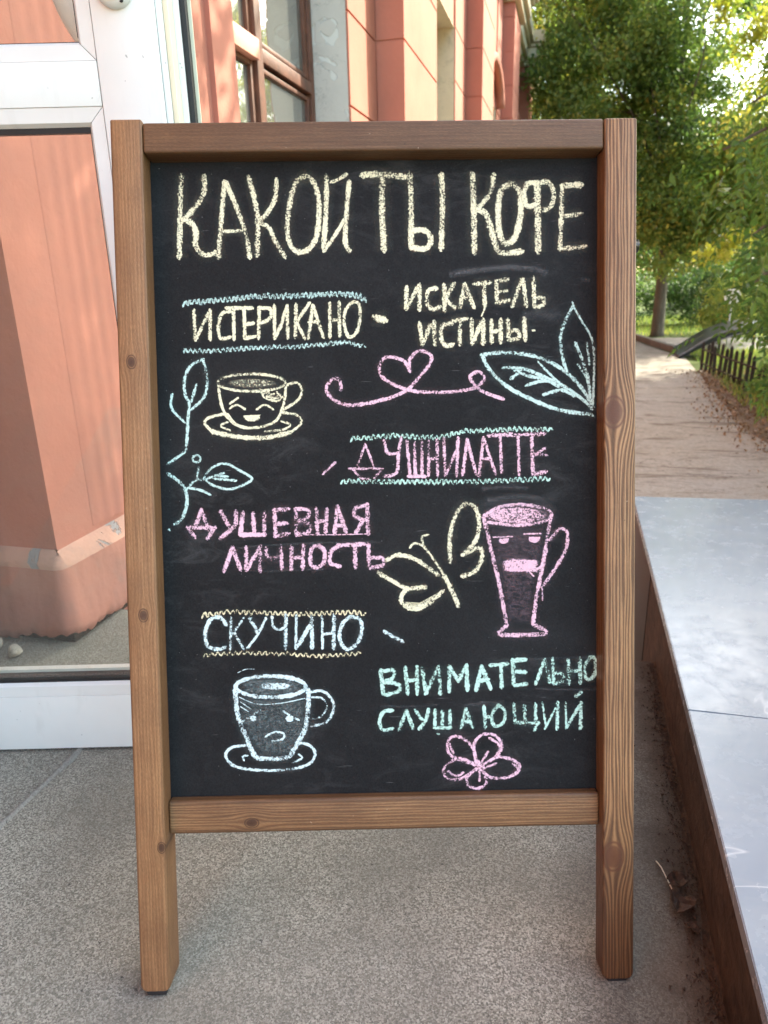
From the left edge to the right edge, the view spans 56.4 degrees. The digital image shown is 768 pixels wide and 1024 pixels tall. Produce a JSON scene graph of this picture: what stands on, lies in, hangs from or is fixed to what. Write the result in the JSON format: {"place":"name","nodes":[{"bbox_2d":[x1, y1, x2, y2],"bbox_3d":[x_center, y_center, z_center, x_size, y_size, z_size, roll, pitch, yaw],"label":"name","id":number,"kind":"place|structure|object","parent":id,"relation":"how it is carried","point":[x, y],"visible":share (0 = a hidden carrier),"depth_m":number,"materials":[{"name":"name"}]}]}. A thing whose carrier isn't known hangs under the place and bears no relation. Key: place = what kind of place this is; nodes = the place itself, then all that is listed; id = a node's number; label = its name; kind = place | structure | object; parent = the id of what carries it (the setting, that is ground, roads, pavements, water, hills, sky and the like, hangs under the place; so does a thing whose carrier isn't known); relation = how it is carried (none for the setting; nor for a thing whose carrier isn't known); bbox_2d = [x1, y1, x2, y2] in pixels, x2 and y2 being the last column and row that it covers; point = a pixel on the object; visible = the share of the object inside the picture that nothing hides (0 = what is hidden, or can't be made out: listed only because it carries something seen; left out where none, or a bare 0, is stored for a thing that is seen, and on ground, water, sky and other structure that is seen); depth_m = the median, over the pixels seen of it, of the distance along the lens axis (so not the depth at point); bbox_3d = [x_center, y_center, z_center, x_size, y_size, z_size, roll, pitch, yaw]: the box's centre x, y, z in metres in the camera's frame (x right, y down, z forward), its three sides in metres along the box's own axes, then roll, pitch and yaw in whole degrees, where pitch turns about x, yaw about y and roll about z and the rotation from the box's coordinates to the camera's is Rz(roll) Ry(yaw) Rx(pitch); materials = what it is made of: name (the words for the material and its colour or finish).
{"place":"outdoors","nodes":[
{"label":"outdoors","id":0,"kind":"place"},
{"bbox_2d":[533,0,767,270],"label":"sky","id":1,"kind":"structure","parent":0,"point":[755,70],"materials":[{"name":"white"}]},
{"bbox_2d":[635,341,767,499],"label":"path","id":2,"kind":"structure","parent":0,"point":[682,450],"depth_m":5.74,"materials":[{"name":"beige concrete"}]},
{"bbox_2d":[636,271,767,420],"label":"ground","id":3,"kind":"structure","parent":0,"point":[694,363],"depth_m":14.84,"materials":[{"name":"green plant"}]},
{"bbox_2d":[0,0,546,641],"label":"building","id":4,"kind":"structure","parent":3,"relation":"on","point":[62,550],"depth_m":1.92,"materials":[{"name":"paint"}]},
{"bbox_2d":[231,0,348,121],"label":"window","id":5,"kind":"structure","parent":4,"relation":"in","point":[291,55],"depth_m":3.62,"materials":[{"name":"red paint"}]},
{"bbox_2d":[436,0,453,120],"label":"window","id":6,"kind":"structure","parent":4,"relation":"in","point":[445,28],"depth_m":6.92,"materials":[{"name":"paint"}]},
{"bbox_2d":[0,609,717,1023],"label":"landing","id":7,"kind":"object","parent":3,"relation":"on","point":[476,925],"visible":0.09,"depth_m":1.06,"materials":[{"name":"concrete"}]},
{"bbox_2d":[8,644,22,657],"bbox_3d":[-0.934,0.350,1.814,0.035,0.028,0.047,-5,19,-9],"label":"stone","id":8,"kind":"object","parent":7,"relation":"on","point":[14,650],"visible":1,"depth_m":1.80,"materials":[{"name":"white stone"}]},
{"bbox_2d":[0,0,201,749],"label":"glazed door","id":9,"kind":"structure","parent":7,"relation":"on","point":[126,60],"depth_m":1.09,"materials":[{"name":"white plastic"}]},
{"bbox_2d":[110,118,639,994],"bbox_3d":[0.003,0.055,1.226,0.670,1.121,0.626,-1,3,-1],"label":"chalkboard sign","id":10,"kind":"object","parent":7,"relation":"on","point":[378,414],"visible":1,"depth_m":0.93,"materials":[{"name":"brown wood"}]},
{"bbox_2d":[656,861,671,888],"bbox_3d":[0.433,0.559,1.107,0.003,0.010,0.058,-3,19,-3],"label":"straw","id":11,"kind":"object","parent":7,"relation":"on","point":[664,873],"visible":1,"depth_m":1.10,"materials":[{"name":"beige"}]},
{"bbox_2d":[666,871,688,886],"bbox_3d":[0.447,0.561,1.092,0.031,0.012,0.025,-13,30,1],"label":"dry leaf","id":12,"kind":"object","parent":7,"relation":"on","point":[677,878],"visible":1,"depth_m":1.09,"materials":[{"name":"brown plant"}]},
{"bbox_2d":[634,661,729,1023],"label":"dirt","id":13,"kind":"structure","parent":7,"relation":"on","point":[708,952],"depth_m":1.16,"materials":[{"name":"brown soil"}]},
{"bbox_2d":[670,887,696,912],"bbox_3d":[0.438,0.570,1.051,0.037,0.017,0.047,18,17,32],"label":"dry leaf","id":14,"kind":"object","parent":7,"relation":"on","point":[680,901],"visible":1,"depth_m":1.05,"materials":[{"name":"brown plant"}]},
{"bbox_2d":[684,921,700,933],"bbox_3d":[0.437,0.589,1.014,0.019,0.010,0.024,8,6,-29],"label":"dry leaf","id":15,"kind":"object","parent":7,"relation":"on","point":[693,926],"visible":1,"depth_m":1.01,"materials":[{"name":"brown plant"}]},
{"bbox_2d":[634,496,767,1023],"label":"wall","id":16,"kind":"structure","parent":7,"relation":"on","point":[701,608],"depth_m":1.32,"materials":[{"name":"grey stone"}]},
{"bbox_2d":[532,0,664,290],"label":"deciduous tree","id":17,"kind":"object","parent":3,"relation":"on","point":[640,249],"visible":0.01,"depth_m":18.86,"materials":[{"name":"green plant"}]},
{"bbox_2d":[519,0,767,336],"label":"deciduous tree","id":18,"kind":"object","parent":3,"relation":"on","point":[655,71],"visible":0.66,"depth_m":12.96,"materials":[{"name":"green plant"}]},
{"bbox_2d":[534,0,767,309],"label":"deciduous tree","id":19,"kind":"object","parent":3,"relation":"on","point":[702,168],"visible":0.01,"depth_m":21.62,"materials":[{"name":"green plant"}]},
{"bbox_2d":[636,264,678,323],"bbox_3d":[5.285,-5.029,16.905,3.164,1.801,2.163,3,19,14],"label":"bush","id":20,"kind":"object","parent":3,"relation":"on","point":[640,291],"visible":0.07,"depth_m":16.71,"materials":[{"name":"green plant"}]},
{"bbox_2d":[636,333,689,355],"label":"kerb","id":21,"kind":"structure","parent":3,"relation":"on","point":[655,343],"depth_m":12.71,"materials":[{"name":"concrete"}]},
{"bbox_2d":[605,89,767,288],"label":"wood","id":22,"kind":"object","parent":3,"relation":"on","point":[696,262],"depth_m":38.18,"materials":[{"name":"green plant"}]},
{"bbox_2d":[638,248,767,325],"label":"hedge","id":23,"kind":"object","parent":3,"relation":"on","point":[687,304],"visible":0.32,"depth_m":16.70,"materials":[{"name":"green plant"}]},
{"bbox_2d":[668,42,767,424],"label":"ash tree","id":24,"kind":"object","parent":3,"relation":"on","point":[761,312],"visible":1,"depth_m":4.13,"materials":[{"name":"green plant"}]},
{"bbox_2d":[673,318,764,357],"bbox_3d":[5.242,-2.700,11.116,1.308,0.565,0.744,3,19,14],"label":"curved sheet","id":25,"kind":"object","parent":3,"relation":"on","point":[695,345],"visible":0.56,"depth_m":11.03,"materials":[{"name":"metal"}]},
{"bbox_2d":[690,272,757,345],"bbox_3d":[6.053,-3.537,12.736,1.324,1.390,1.268,-1,18,2],"label":"bush","id":26,"kind":"object","parent":3,"relation":"on","point":[718,298],"visible":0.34,"depth_m":12.58,"materials":[{"name":"green plant"}]},
{"bbox_2d":[685,225,764,273],"bbox_3d":[4.539,-2.852,9.485,1.242,2.000,0.646,-1,18,3],"label":"yellow leaved sapling","id":27,"kind":"object","parent":3,"relation":"on","point":[728,244],"visible":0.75,"depth_m":9.20,"materials":[{"name":"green plant"}]},
{"bbox_2d":[692,0,767,172],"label":"deciduous tree","id":28,"kind":"object","parent":3,"relation":"on","point":[748,47],"visible":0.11,"depth_m":15.39,"materials":[{"name":"green plant"}]},
{"bbox_2d":[724,289,740,349],"bbox_3d":[5.683,-3.165,11.780,0.250,0.985,0.041,3,19,14],"label":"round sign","id":29,"kind":"object","parent":3,"relation":"on","point":[738,291],"visible":0.22,"depth_m":11.67,"materials":[{"name":"grey"}]},
{"bbox_2d":[699,370,767,442],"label":"soil strip","id":30,"kind":"object","parent":3,"relation":"on","point":[750,423],"visible":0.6,"depth_m":7.00,"materials":[{"name":"brown soil"}]},
{"bbox_2d":[666,368,767,487],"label":"leaf litter","id":31,"kind":"object","parent":30,"relation":"on","point":[727,401],"visible":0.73,"depth_m":6.92,"materials":[{"name":"brown plant"}]},
{"bbox_2d":[700,341,766,397],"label":"picket fence","id":32,"kind":"object","parent":30,"relation":"on","point":[712,354],"visible":0.68,"depth_m":8.59,"materials":[{"name":"brown wood"}]},
{"bbox_2d":[730,335,767,407],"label":"bush","id":33,"kind":"object","parent":30,"relation":"on","point":[752,388],"visible":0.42,"depth_m":7.51,"materials":[{"name":"green plant"}]},
{"bbox_2d":[705,0,767,122],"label":"yellow leaved tree","id":34,"kind":"object","parent":3,"relation":"on","point":[757,34],"visible":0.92,"depth_m":11.38,"materials":[{"name":"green plant"}]},
{"bbox_2d":[646,337,766,348],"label":"cross path","id":35,"kind":"structure","parent":0,"point":[674,341],"depth_m":13.10,"materials":[{"name":"concrete"}]}
]}

